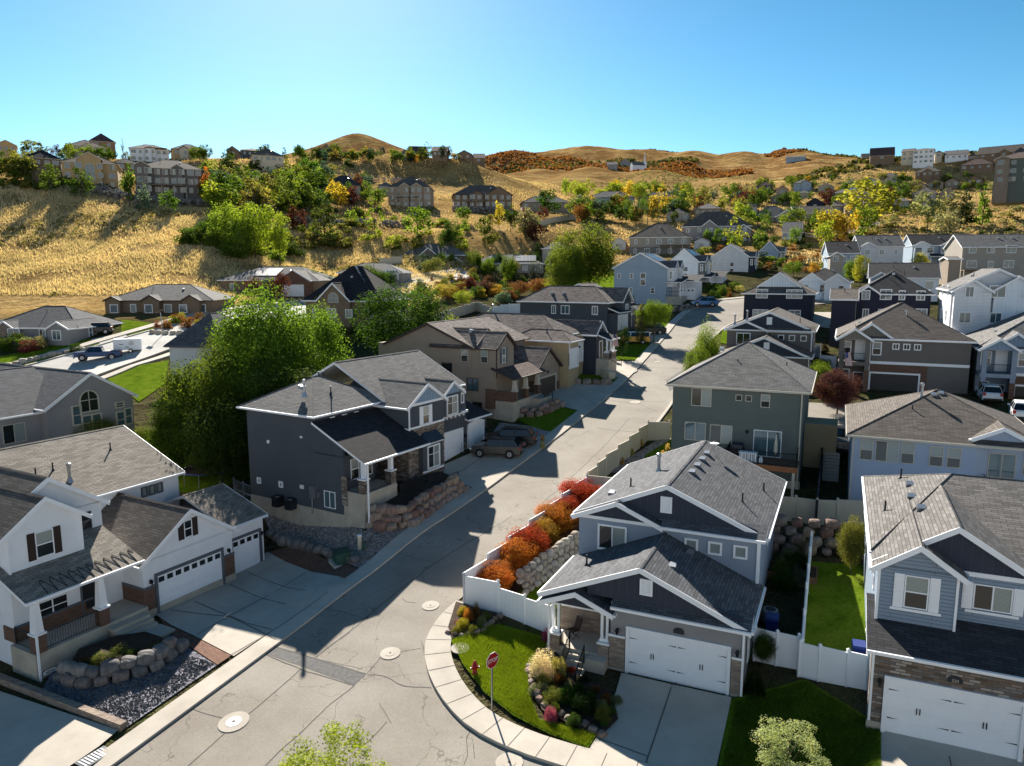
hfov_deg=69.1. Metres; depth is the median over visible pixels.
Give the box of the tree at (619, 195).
[613,193,629,200]
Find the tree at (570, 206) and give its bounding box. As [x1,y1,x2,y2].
[564,198,577,212]
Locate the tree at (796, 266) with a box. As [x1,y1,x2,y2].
[782,261,802,276]
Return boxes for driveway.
[0,691,117,765]
[91,335,126,343]
[156,552,343,655]
[444,436,541,486]
[548,384,608,409]
[590,673,730,765]
[615,361,636,376]
[623,332,658,342]
[813,312,830,327]
[881,731,1023,765]
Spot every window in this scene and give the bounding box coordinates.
[2,422,26,444]
[7,328,19,336]
[26,525,62,561]
[39,329,45,338]
[39,592,68,616]
[51,330,61,339]
[71,404,82,425]
[74,162,81,167]
[79,390,99,413]
[81,511,92,530]
[82,414,93,431]
[84,163,95,180]
[88,328,92,336]
[91,412,102,429]
[108,173,115,178]
[109,165,114,169]
[109,304,117,312]
[115,401,124,408]
[115,410,125,425]
[124,407,133,424]
[130,304,136,311]
[141,486,148,497]
[144,167,151,172]
[144,176,151,182]
[144,304,152,312]
[148,484,155,495]
[154,169,159,174]
[155,187,160,191]
[156,482,163,493]
[161,178,168,183]
[162,169,167,174]
[164,304,171,311]
[170,169,175,174]
[171,178,176,183]
[178,178,184,183]
[178,516,197,540]
[179,169,184,174]
[179,304,187,312]
[180,187,185,192]
[187,170,193,175]
[188,179,193,184]
[195,170,200,175]
[202,304,205,311]
[278,481,282,487]
[324,490,335,508]
[327,308,336,317]
[328,292,338,302]
[345,309,352,317]
[350,458,359,479]
[366,464,372,473]
[419,404,431,424]
[424,195,429,199]
[427,443,439,469]
[441,362,451,372]
[446,394,457,415]
[461,349,467,361]
[461,393,463,403]
[467,377,477,390]
[472,401,481,407]
[481,350,487,362]
[500,347,507,363]
[522,266,527,270]
[551,305,555,313]
[561,305,569,313]
[592,306,597,314]
[597,523,626,548]
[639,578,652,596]
[640,273,645,278]
[640,279,645,284]
[650,288,654,293]
[656,239,661,243]
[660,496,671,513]
[684,421,705,440]
[684,537,697,550]
[691,388,711,406]
[708,541,721,555]
[709,424,732,443]
[733,544,747,559]
[735,394,741,400]
[736,332,750,344]
[745,395,751,401]
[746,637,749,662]
[752,309,768,316]
[756,289,767,297]
[760,394,769,407]
[764,342,769,349]
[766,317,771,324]
[786,289,802,298]
[789,310,800,316]
[789,335,794,340]
[800,335,806,341]
[819,284,823,291]
[843,368,849,381]
[844,340,851,353]
[859,439,873,460]
[861,290,870,299]
[862,309,868,317]
[864,249,869,254]
[872,342,881,355]
[872,572,874,590]
[874,440,899,462]
[879,249,884,254]
[880,289,891,299]
[892,343,899,349]
[892,572,940,612]
[898,290,905,299]
[900,442,914,463]
[903,344,910,349]
[914,344,921,350]
[915,247,921,252]
[915,308,927,314]
[916,290,925,299]
[924,281,933,288]
[927,247,933,252]
[928,446,943,466]
[946,447,961,468]
[958,312,971,322]
[961,582,1023,616]
[965,286,974,297]
[966,260,976,267]
[969,248,976,252]
[980,351,991,364]
[987,248,994,252]
[987,261,993,267]
[987,452,1016,478]
[989,285,1006,297]
[989,312,1002,323]
[1003,260,1013,267]
[1006,245,1016,252]
[1017,352,1023,366]
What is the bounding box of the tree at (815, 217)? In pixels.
[805,208,827,226]
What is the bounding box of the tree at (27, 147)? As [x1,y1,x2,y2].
[19,140,51,155]
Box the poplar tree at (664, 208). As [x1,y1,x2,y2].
[662,204,666,219]
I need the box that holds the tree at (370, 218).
[361,198,385,238]
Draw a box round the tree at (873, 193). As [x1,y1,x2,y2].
[834,177,902,219]
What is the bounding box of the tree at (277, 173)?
[271,167,293,179]
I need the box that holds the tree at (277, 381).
[215,350,321,433]
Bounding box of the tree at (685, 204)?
[673,196,691,211]
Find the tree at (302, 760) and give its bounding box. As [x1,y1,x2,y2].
[278,719,391,765]
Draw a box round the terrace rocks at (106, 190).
[87,184,211,206]
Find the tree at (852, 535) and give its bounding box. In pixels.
[835,515,865,573]
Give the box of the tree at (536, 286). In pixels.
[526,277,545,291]
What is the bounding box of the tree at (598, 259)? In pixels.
[546,220,621,286]
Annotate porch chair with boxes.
[567,615,582,639]
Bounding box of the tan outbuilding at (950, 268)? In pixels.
[939,256,962,284]
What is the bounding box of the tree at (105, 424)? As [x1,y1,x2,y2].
[71,417,117,433]
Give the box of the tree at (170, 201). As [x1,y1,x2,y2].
[157,189,179,212]
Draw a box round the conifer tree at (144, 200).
[133,182,155,209]
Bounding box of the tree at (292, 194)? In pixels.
[273,186,301,214]
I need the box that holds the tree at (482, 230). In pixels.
[474,215,491,235]
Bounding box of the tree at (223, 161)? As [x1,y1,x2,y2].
[214,152,244,174]
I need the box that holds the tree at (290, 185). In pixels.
[275,174,294,198]
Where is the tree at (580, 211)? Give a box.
[572,202,591,221]
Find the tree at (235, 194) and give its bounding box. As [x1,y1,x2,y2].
[207,183,242,210]
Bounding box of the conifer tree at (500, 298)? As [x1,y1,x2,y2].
[491,287,512,301]
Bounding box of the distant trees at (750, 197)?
[56,142,1023,271]
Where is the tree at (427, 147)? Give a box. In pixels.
[422,142,432,152]
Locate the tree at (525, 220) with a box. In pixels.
[515,207,539,237]
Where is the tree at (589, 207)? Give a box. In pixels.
[582,199,596,220]
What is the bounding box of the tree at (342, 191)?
[325,180,349,207]
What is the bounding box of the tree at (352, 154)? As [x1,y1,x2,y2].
[345,149,355,160]
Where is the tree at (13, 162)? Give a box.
[8,156,32,177]
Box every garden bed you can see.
[72,631,163,670]
[385,471,448,514]
[506,519,578,592]
[611,438,670,472]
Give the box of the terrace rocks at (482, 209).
[452,205,512,212]
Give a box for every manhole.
[218,711,249,732]
[380,647,400,659]
[422,601,438,610]
[451,642,468,653]
[495,752,522,765]
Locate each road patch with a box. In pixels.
[266,647,365,684]
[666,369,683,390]
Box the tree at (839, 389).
[812,367,863,412]
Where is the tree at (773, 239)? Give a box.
[769,235,779,243]
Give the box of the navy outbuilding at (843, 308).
[829,288,858,345]
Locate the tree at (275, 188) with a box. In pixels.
[271,180,282,203]
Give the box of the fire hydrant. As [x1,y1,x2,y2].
[470,660,479,676]
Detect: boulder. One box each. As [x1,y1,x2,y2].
[18,358,26,362]
[33,355,41,359]
[47,351,56,356]
[52,672,62,681]
[56,660,77,673]
[60,672,77,687]
[70,663,89,676]
[74,675,93,689]
[85,665,99,678]
[93,675,109,686]
[100,658,119,677]
[112,669,129,683]
[120,655,136,669]
[131,665,148,677]
[136,649,154,666]
[149,658,164,672]
[151,643,168,659]
[161,636,177,648]
[163,648,178,662]
[175,638,189,653]
[265,529,274,538]
[272,532,281,541]
[276,534,287,546]
[285,535,294,547]
[290,537,303,548]
[298,540,308,550]
[304,542,316,552]
[313,544,324,553]
[321,547,330,556]
[349,554,359,563]
[365,521,372,528]
[367,503,377,513]
[370,511,381,523]
[373,520,386,531]
[376,503,387,514]
[381,515,391,522]
[386,504,397,515]
[386,522,396,530]
[391,514,401,522]
[396,505,406,513]
[398,520,406,528]
[401,512,411,520]
[405,504,413,512]
[407,500,416,508]
[407,517,419,526]
[411,510,419,517]
[413,496,421,505]
[414,506,424,513]
[418,492,428,501]
[418,514,423,521]
[419,502,428,508]
[423,508,430,517]
[424,488,435,497]
[426,498,433,504]
[428,505,435,513]
[431,485,440,492]
[432,493,441,501]
[433,501,441,509]
[439,482,445,489]
[440,490,445,497]
[440,498,445,505]
[444,479,452,485]
[444,494,452,502]
[445,486,451,494]
[446,474,458,484]
[450,484,456,490]
[450,491,458,498]
[455,487,462,494]
[456,479,463,487]
[462,485,468,491]
[496,613,502,619]
[515,568,524,577]
[516,578,523,583]
[520,407,527,412]
[521,589,528,595]
[522,565,530,571]
[522,582,528,587]
[523,571,530,581]
[526,410,533,416]
[527,561,536,568]
[527,585,534,590]
[528,576,534,584]
[528,678,534,686]
[532,580,541,586]
[533,557,540,563]
[533,572,541,579]
[533,688,542,697]
[534,564,542,571]
[535,411,542,416]
[535,695,543,704]
[537,405,543,410]
[538,552,546,559]
[540,402,548,407]
[540,559,546,567]
[540,568,546,575]
[540,575,546,582]
[542,408,549,414]
[545,549,553,556]
[545,563,551,570]
[545,571,552,578]
[546,556,552,563]
[547,400,554,405]
[548,406,554,412]
[549,560,557,566]
[550,567,558,574]
[551,545,558,552]
[553,398,559,403]
[554,540,564,548]
[556,556,564,562]
[557,548,563,556]
[557,709,565,715]
[559,400,565,407]
[561,538,569,544]
[562,553,568,559]
[563,544,568,552]
[567,549,573,555]
[568,540,574,549]
[570,531,578,538]
[573,538,578,545]
[575,378,580,383]
[581,719,589,726]
[583,378,591,384]
[587,725,597,733]
[592,379,600,384]
[596,729,607,737]
[601,377,611,384]
[772,542,778,552]
[773,534,785,544]
[774,525,779,533]
[775,514,786,526]
[782,542,798,553]
[785,526,796,535]
[789,533,805,547]
[791,517,802,527]
[802,527,814,537]
[802,542,816,556]
[808,518,820,528]
[808,536,822,547]
[819,526,833,539]
[822,547,831,555]
[824,518,840,529]
[824,537,840,548]
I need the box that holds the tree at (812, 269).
[807,262,820,272]
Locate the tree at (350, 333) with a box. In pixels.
[345,327,353,335]
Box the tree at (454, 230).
[442,220,460,242]
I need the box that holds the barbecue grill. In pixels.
[731,442,744,456]
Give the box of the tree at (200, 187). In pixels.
[196,172,220,192]
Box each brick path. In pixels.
[160,618,230,664]
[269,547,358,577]
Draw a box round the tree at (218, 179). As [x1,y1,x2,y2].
[208,169,238,208]
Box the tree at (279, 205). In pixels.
[275,196,287,217]
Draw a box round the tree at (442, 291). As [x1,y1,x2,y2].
[436,283,460,297]
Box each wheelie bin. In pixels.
[765,612,779,631]
[851,639,866,653]
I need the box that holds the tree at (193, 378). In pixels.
[152,344,251,448]
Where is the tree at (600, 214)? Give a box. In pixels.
[593,208,606,225]
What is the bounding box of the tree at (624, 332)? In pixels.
[615,325,630,352]
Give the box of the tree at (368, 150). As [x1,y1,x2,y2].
[365,148,376,160]
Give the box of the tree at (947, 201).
[934,191,974,222]
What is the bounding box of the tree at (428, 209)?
[425,204,433,212]
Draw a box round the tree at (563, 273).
[544,244,590,285]
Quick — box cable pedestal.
[357,534,361,549]
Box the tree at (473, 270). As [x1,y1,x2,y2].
[469,267,476,274]
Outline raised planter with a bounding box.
[767,559,817,584]
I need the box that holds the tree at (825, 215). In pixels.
[815,205,841,238]
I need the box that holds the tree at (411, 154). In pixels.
[406,149,416,162]
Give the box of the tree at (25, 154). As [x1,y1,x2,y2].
[9,150,33,155]
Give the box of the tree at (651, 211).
[648,208,656,219]
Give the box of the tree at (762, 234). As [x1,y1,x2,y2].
[752,229,769,241]
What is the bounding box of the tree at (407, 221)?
[398,205,434,236]
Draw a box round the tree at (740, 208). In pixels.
[730,200,752,216]
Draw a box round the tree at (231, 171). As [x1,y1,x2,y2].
[221,164,240,177]
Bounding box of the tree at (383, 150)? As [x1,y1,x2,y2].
[379,147,385,156]
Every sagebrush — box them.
[596,153,1023,233]
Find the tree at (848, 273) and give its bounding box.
[842,259,855,279]
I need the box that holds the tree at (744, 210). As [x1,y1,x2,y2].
[738,206,752,217]
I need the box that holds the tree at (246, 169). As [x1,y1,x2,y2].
[234,162,251,176]
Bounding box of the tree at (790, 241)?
[787,238,796,245]
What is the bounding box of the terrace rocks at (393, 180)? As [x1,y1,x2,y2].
[330,171,427,183]
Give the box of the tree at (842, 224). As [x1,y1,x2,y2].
[831,204,861,240]
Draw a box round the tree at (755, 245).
[752,241,760,248]
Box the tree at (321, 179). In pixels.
[304,170,331,189]
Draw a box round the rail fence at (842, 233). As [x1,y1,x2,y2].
[802,221,879,237]
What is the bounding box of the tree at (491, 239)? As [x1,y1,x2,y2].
[482,234,494,245]
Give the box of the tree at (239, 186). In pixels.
[213,173,244,206]
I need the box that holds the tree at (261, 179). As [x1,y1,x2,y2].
[238,174,268,188]
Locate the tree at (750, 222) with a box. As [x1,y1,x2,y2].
[743,217,754,228]
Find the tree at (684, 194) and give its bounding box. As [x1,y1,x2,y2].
[672,190,691,199]
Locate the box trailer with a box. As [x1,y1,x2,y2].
[113,338,142,352]
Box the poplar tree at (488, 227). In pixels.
[483,219,493,236]
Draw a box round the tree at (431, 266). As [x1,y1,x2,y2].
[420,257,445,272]
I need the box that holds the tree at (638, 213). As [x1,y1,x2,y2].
[629,207,644,221]
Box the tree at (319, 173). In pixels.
[310,168,325,183]
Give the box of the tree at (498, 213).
[493,200,504,224]
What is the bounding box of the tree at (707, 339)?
[691,315,723,361]
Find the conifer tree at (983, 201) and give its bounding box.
[971,181,992,225]
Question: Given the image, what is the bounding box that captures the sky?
[0,0,1023,158]
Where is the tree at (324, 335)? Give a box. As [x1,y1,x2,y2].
[277,295,353,375]
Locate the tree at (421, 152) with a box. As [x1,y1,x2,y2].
[417,147,424,156]
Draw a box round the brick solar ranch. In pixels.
[469,254,544,273]
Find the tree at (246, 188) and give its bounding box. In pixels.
[242,178,266,206]
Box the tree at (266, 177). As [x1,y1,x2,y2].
[260,172,277,195]
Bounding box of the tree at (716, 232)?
[712,228,726,245]
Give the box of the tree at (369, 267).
[363,264,375,270]
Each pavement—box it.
[10,268,462,363]
[101,277,479,379]
[425,600,656,765]
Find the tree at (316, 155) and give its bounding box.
[311,150,321,161]
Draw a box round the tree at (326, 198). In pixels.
[313,186,333,205]
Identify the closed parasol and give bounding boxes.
[773,433,777,458]
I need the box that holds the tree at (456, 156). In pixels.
[453,153,460,159]
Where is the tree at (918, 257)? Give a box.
[909,251,928,262]
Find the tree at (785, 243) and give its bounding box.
[780,237,790,247]
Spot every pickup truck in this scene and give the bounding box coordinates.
[73,346,122,360]
[836,425,848,451]
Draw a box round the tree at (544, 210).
[535,206,548,219]
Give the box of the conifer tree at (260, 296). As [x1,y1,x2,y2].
[259,274,274,301]
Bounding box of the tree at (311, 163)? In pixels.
[298,156,320,173]
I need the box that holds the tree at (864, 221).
[851,202,878,234]
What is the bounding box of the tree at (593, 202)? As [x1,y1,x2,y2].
[568,194,601,209]
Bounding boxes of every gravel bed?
[43,634,215,728]
[250,487,471,567]
[493,423,549,436]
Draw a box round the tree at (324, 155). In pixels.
[316,148,328,160]
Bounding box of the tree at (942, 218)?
[931,206,964,233]
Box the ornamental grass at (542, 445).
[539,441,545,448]
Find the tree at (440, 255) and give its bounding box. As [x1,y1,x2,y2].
[434,252,447,261]
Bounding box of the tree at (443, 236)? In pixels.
[437,227,453,247]
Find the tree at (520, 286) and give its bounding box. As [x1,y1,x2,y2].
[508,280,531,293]
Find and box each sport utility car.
[91,322,113,333]
[469,436,523,458]
[483,426,537,447]
[634,323,666,334]
[690,297,717,306]
[975,383,1003,402]
[1007,399,1023,418]
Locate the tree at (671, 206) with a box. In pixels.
[665,197,684,211]
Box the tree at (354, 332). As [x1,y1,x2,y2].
[351,324,369,341]
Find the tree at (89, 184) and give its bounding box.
[64,167,94,199]
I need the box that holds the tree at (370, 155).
[367,150,374,160]
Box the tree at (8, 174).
[3,165,22,179]
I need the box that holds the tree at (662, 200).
[658,196,671,216]
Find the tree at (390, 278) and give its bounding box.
[385,272,396,283]
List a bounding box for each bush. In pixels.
[0,178,9,185]
[0,336,18,352]
[2,332,25,346]
[9,338,19,350]
[10,178,20,185]
[14,339,23,350]
[17,336,31,348]
[17,338,40,352]
[18,175,36,185]
[18,180,33,188]
[33,181,43,189]
[34,334,50,348]
[57,176,69,185]
[68,342,81,352]
[78,655,92,662]
[86,650,108,665]
[105,642,127,658]
[122,647,138,655]
[153,320,160,328]
[159,321,172,329]
[168,316,179,323]
[170,313,183,322]
[171,227,199,245]
[179,317,192,327]
[182,226,200,240]
[193,312,205,321]
[194,221,211,236]
[199,230,218,241]
[202,230,221,246]
[214,235,232,249]
[215,241,248,258]
[242,239,265,255]
[247,160,260,168]
[253,163,262,169]
[265,249,285,260]
[269,238,290,251]
[274,164,287,172]
[284,232,297,244]
[285,240,306,256]
[301,152,313,160]
[328,163,338,172]
[330,321,348,339]
[335,330,347,345]
[342,334,349,344]
[343,159,354,167]
[343,209,359,219]
[353,207,364,216]
[356,209,366,217]
[439,279,447,285]
[444,274,456,280]
[444,286,455,297]
[451,625,461,633]
[455,617,469,630]
[456,282,467,291]
[457,274,464,281]
[457,605,467,615]
[463,276,478,287]
[463,607,474,621]
[468,624,476,634]
[469,273,480,281]
[470,285,482,297]
[471,601,480,618]
[476,264,489,274]
[476,289,486,297]
[476,614,486,625]
[482,285,488,294]
[482,611,490,617]
[483,276,496,283]
[487,288,497,295]
[490,284,502,293]
[499,282,510,290]
[502,290,517,299]
[513,290,520,298]
[515,276,527,283]
[528,647,555,680]
[528,683,538,695]
[530,260,541,273]
[535,671,557,692]
[537,681,548,693]
[541,627,547,642]
[541,685,564,706]
[543,705,557,722]
[549,655,566,677]
[551,703,560,714]
[555,672,566,684]
[556,684,576,706]
[565,678,574,689]
[565,712,581,728]
[566,666,576,673]
[570,692,597,715]
[576,674,590,682]
[587,684,599,693]
[593,703,611,724]
[594,698,608,710]
[599,719,608,725]
[600,692,612,702]
[608,705,617,716]
[610,694,624,704]
[703,282,714,291]
[707,290,715,296]
[714,291,720,297]
[719,283,730,294]
[726,282,735,291]
[730,281,740,289]
[733,285,744,292]
[768,569,797,593]
[769,559,792,579]
[776,545,797,565]
[781,551,806,567]
[790,536,807,556]
[791,568,805,587]
[796,238,804,243]
[819,358,833,370]
[847,233,854,239]
[852,228,870,234]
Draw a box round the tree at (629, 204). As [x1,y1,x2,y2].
[620,199,633,212]
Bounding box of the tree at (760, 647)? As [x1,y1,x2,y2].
[750,630,777,666]
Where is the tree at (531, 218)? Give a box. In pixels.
[518,211,541,229]
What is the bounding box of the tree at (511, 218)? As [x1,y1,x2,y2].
[499,204,521,231]
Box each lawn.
[0,339,99,364]
[108,360,168,400]
[121,320,171,334]
[178,454,249,492]
[451,624,595,747]
[517,407,575,430]
[517,559,556,607]
[578,373,616,382]
[583,272,613,286]
[615,343,649,359]
[644,439,670,458]
[718,679,880,765]
[720,326,727,343]
[804,561,865,651]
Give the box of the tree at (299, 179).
[289,175,310,190]
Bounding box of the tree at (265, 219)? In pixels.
[228,201,277,258]
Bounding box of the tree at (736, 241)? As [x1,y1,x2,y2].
[729,236,743,245]
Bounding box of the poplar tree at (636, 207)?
[633,192,639,224]
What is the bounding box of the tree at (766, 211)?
[761,209,771,219]
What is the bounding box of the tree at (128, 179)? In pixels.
[117,163,136,205]
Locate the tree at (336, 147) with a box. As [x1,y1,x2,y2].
[327,143,342,152]
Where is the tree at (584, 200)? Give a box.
[578,195,594,211]
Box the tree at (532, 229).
[524,221,548,240]
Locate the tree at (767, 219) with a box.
[759,213,771,230]
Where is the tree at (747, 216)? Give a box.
[742,212,752,221]
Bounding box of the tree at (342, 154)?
[336,151,345,160]
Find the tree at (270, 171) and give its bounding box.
[260,166,276,181]
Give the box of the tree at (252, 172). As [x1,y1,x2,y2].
[242,171,261,177]
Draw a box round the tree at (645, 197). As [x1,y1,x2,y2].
[638,192,654,210]
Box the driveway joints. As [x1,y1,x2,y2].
[170,392,951,765]
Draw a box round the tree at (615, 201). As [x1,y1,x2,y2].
[607,197,623,212]
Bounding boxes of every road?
[29,271,468,373]
[114,295,938,765]
[808,402,1023,425]
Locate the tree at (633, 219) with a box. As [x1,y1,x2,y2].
[629,211,639,222]
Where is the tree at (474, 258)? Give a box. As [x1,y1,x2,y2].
[465,249,482,266]
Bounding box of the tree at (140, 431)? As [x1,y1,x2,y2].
[132,425,154,440]
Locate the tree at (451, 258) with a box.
[448,253,454,261]
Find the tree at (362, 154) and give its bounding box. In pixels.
[356,147,366,158]
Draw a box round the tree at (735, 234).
[722,216,748,245]
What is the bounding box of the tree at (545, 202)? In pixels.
[535,189,560,216]
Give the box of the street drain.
[74,746,106,765]
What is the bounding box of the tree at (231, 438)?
[175,392,249,486]
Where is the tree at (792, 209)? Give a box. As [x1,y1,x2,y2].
[783,204,798,214]
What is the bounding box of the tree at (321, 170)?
[316,167,329,178]
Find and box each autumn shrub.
[476,559,517,589]
[495,536,542,576]
[505,521,551,556]
[531,516,559,545]
[532,501,578,535]
[549,495,581,521]
[557,477,601,506]
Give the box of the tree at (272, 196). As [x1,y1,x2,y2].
[249,182,278,212]
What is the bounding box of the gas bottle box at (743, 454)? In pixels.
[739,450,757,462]
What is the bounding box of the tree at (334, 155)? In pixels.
[328,148,339,161]
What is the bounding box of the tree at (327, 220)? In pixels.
[308,200,339,232]
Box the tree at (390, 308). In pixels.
[345,279,450,355]
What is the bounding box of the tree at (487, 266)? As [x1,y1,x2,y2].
[480,257,493,274]
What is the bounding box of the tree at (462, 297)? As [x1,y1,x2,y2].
[453,289,473,303]
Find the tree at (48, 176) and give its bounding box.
[36,163,60,194]
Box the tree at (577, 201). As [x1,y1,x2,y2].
[573,196,590,221]
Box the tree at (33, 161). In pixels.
[7,150,37,179]
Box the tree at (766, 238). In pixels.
[756,236,769,243]
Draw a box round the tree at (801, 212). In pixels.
[792,208,806,221]
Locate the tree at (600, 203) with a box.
[592,197,609,218]
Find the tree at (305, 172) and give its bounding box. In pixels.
[293,171,315,184]
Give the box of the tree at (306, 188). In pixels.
[292,181,326,214]
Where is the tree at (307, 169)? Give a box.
[294,165,316,177]
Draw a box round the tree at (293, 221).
[286,203,306,232]
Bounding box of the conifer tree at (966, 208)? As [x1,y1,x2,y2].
[957,190,975,226]
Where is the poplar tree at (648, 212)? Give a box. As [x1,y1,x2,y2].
[645,206,649,224]
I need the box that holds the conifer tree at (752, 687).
[743,666,766,697]
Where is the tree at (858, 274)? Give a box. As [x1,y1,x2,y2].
[851,255,872,286]
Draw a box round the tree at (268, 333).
[208,277,320,395]
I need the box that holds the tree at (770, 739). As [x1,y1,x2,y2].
[751,714,830,765]
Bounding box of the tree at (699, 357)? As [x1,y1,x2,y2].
[681,339,710,372]
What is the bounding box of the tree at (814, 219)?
[809,208,822,232]
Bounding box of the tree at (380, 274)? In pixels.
[369,268,387,282]
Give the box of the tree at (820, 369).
[809,359,830,393]
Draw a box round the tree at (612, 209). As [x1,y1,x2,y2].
[601,200,620,216]
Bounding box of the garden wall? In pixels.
[0,673,127,731]
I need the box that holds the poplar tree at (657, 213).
[656,202,661,222]
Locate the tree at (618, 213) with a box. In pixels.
[614,206,631,220]
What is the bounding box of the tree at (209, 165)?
[198,159,217,172]
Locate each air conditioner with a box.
[271,494,283,507]
[284,497,296,510]
[762,606,778,623]
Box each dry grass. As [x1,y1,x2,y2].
[0,153,1023,283]
[0,181,464,302]
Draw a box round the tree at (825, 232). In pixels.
[812,219,835,247]
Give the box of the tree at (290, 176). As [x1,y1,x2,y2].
[272,166,294,186]
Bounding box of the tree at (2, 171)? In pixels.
[0,159,7,175]
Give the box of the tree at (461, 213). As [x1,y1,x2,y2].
[454,207,470,221]
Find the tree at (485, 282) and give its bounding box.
[477,280,494,291]
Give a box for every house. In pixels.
[0,140,17,158]
[0,306,123,344]
[0,363,138,447]
[0,425,267,681]
[23,150,62,181]
[59,151,121,186]
[65,140,106,158]
[89,133,115,158]
[102,284,234,313]
[114,158,135,171]
[128,144,169,161]
[133,160,206,199]
[163,312,250,379]
[170,144,207,158]
[217,266,334,299]
[227,146,240,158]
[236,350,491,528]
[240,148,255,158]
[249,149,284,170]
[301,266,409,338]
[326,175,362,200]
[336,263,412,283]
[376,182,390,193]
[378,316,562,421]
[387,177,434,208]
[401,243,467,261]
[410,146,426,155]
[432,147,448,161]
[451,185,512,210]
[458,150,473,162]
[473,154,485,166]
[475,304,621,387]
[516,283,642,340]
[519,196,570,213]
[536,440,786,696]
[541,242,573,265]
[592,191,633,209]
[607,162,617,169]
[610,237,626,249]
[612,252,703,304]
[620,158,630,166]
[628,223,694,254]
[637,192,670,210]
[665,208,691,221]
[665,341,837,496]
[671,248,728,284]
[681,211,756,241]
[693,203,722,215]
[693,237,712,248]
[711,244,758,271]
[721,307,819,367]
[725,192,759,205]
[741,272,818,321]
[742,202,758,211]
[753,206,796,222]
[756,182,772,191]
[759,241,786,257]
[769,193,788,204]
[775,186,788,193]
[781,222,804,240]
[786,155,805,162]
[790,206,832,219]
[792,179,812,190]
[797,268,853,299]
[798,190,810,198]
[805,198,826,205]
[818,182,834,191]
[820,241,860,275]
[832,199,848,212]
[835,189,846,193]
[835,302,977,393]
[842,203,857,215]
[845,382,1023,499]
[852,235,905,273]
[855,270,935,320]
[860,153,868,159]
[861,468,1023,761]
[862,190,879,207]
[867,262,941,301]
[869,147,894,165]
[877,172,901,182]
[891,197,910,208]
[901,148,915,164]
[902,234,952,262]
[912,148,935,167]
[912,187,938,200]
[914,182,927,190]
[915,166,941,181]
[921,198,938,207]
[926,179,943,189]
[934,151,942,162]
[936,268,1023,333]
[938,188,953,198]
[943,234,1023,277]
[944,149,968,162]
[945,178,961,188]
[959,159,994,173]
[964,312,1023,398]
[966,175,984,186]
[968,152,977,159]
[977,144,1023,163]
[991,152,1023,205]
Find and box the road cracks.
[188,348,688,765]
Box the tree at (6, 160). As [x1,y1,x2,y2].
[0,155,26,178]
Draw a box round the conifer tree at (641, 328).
[635,303,646,343]
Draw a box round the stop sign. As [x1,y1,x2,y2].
[487,652,497,711]
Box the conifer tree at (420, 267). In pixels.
[416,252,429,270]
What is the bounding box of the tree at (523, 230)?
[518,223,530,234]
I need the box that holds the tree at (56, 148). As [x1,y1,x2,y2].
[48,144,61,155]
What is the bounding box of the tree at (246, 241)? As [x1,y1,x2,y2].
[220,219,254,259]
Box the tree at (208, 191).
[200,178,231,213]
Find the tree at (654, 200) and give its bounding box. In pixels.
[646,188,669,219]
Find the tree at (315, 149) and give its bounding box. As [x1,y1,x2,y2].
[310,147,320,157]
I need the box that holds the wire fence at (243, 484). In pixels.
[233,477,250,499]
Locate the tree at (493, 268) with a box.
[489,261,495,274]
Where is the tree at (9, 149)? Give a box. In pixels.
[1,148,24,165]
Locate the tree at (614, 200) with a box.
[605,194,619,207]
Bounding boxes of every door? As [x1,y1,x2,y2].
[80,581,94,615]
[154,547,225,612]
[232,528,262,572]
[282,285,303,296]
[386,269,398,279]
[444,427,463,461]
[467,419,484,448]
[540,373,556,394]
[570,347,578,368]
[578,341,583,361]
[599,340,602,357]
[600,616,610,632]
[618,313,627,329]
[625,625,730,695]
[678,288,694,299]
[753,429,781,457]
[852,371,863,385]
[854,340,865,359]
[868,371,919,391]
[880,674,1023,761]
[994,350,1007,370]
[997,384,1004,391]
[1014,384,1023,396]
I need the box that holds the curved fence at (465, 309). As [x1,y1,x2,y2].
[435,301,491,319]
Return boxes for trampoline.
[183,462,233,487]
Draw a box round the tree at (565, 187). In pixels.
[561,178,570,194]
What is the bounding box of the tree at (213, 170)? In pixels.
[199,168,229,193]
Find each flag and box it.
[613,335,618,346]
[845,352,852,365]
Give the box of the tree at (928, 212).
[908,191,945,230]
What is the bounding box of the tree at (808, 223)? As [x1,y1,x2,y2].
[804,218,813,229]
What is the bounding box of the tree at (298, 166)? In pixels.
[293,164,314,179]
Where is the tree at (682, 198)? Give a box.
[673,196,687,209]
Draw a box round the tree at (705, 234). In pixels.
[702,228,712,239]
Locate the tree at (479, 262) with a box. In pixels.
[476,256,483,265]
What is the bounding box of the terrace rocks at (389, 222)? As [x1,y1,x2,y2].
[294,216,409,227]
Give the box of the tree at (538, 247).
[533,242,542,256]
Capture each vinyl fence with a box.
[379,256,401,263]
[462,474,587,602]
[465,576,498,612]
[492,303,519,312]
[497,584,551,631]
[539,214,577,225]
[586,473,611,490]
[587,420,670,476]
[752,626,800,669]
[778,495,864,524]
[796,639,869,690]
[800,531,812,642]
[813,343,836,370]
[815,447,822,518]
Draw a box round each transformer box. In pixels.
[329,547,350,568]
[600,370,615,378]
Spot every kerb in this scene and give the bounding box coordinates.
[26,271,466,364]
[92,296,743,765]
[96,276,456,375]
[656,319,742,421]
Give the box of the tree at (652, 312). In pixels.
[633,298,673,342]
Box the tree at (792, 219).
[779,210,795,226]
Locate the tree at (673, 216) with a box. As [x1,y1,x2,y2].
[670,210,678,221]
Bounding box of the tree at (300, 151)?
[293,144,304,158]
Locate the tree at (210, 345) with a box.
[197,316,254,394]
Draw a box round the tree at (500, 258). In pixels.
[490,253,503,261]

